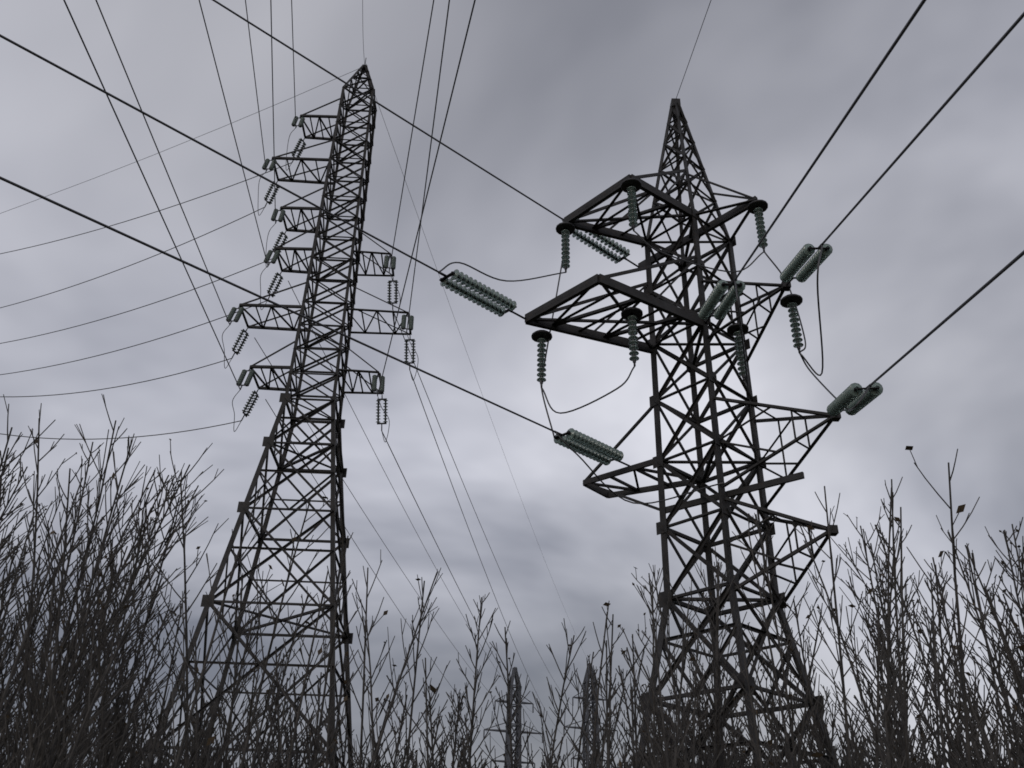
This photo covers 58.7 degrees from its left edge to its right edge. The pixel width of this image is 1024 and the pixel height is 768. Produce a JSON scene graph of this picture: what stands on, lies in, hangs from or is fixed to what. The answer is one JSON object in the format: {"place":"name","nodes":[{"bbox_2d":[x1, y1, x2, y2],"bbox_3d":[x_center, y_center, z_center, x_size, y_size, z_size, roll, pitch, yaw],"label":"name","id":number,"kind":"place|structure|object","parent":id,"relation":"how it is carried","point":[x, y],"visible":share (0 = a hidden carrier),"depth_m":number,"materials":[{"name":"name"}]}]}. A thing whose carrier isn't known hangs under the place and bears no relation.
{"place":"outdoors","nodes":[
{"label":"outdoors","id":0,"kind":"place"},
{"bbox_2d":[0,679,864,767],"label":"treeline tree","id":1,"kind":"object","parent":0,"point":[479,763],"visible":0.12,"depth_m":85.87,"materials":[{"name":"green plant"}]},
{"bbox_2d":[0,0,1023,767],"label":"sky","id":2,"kind":"structure","parent":0,"point":[561,101],"materials":[{"name":"grey"}]},
{"bbox_3d":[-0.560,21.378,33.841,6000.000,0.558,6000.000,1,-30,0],"label":"ground","id":3,"kind":"structure","parent":0,"visible":0},
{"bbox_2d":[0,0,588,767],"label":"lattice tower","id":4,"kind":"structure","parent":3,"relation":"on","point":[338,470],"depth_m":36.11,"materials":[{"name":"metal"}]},
{"bbox_2d":[0,394,1023,767],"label":"saplings","id":5,"kind":"object","parent":3,"relation":"on","point":[54,712],"visible":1,"depth_m":9.22,"materials":[{"name":"brown plant"}]},
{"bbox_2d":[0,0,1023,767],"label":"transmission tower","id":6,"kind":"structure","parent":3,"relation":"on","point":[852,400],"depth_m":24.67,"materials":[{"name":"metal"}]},
{"bbox_2d":[0,676,1023,767],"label":"thicket bush","id":7,"kind":"object","parent":3,"relation":"on","point":[441,761],"visible":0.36,"depth_m":20.84,"materials":[{"name":"brown plant"}]},
{"bbox_2d":[483,667,542,767],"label":"tower","id":8,"kind":"structure","parent":3,"relation":"on","point":[517,731],"depth_m":159.14,"materials":[{"name":"grey metal"}]},
{"bbox_2d":[563,663,617,767],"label":"tower","id":9,"kind":"structure","parent":3,"relation":"on","point":[592,700],"depth_m":170.83,"materials":[{"name":"grey metal"}]}
]}

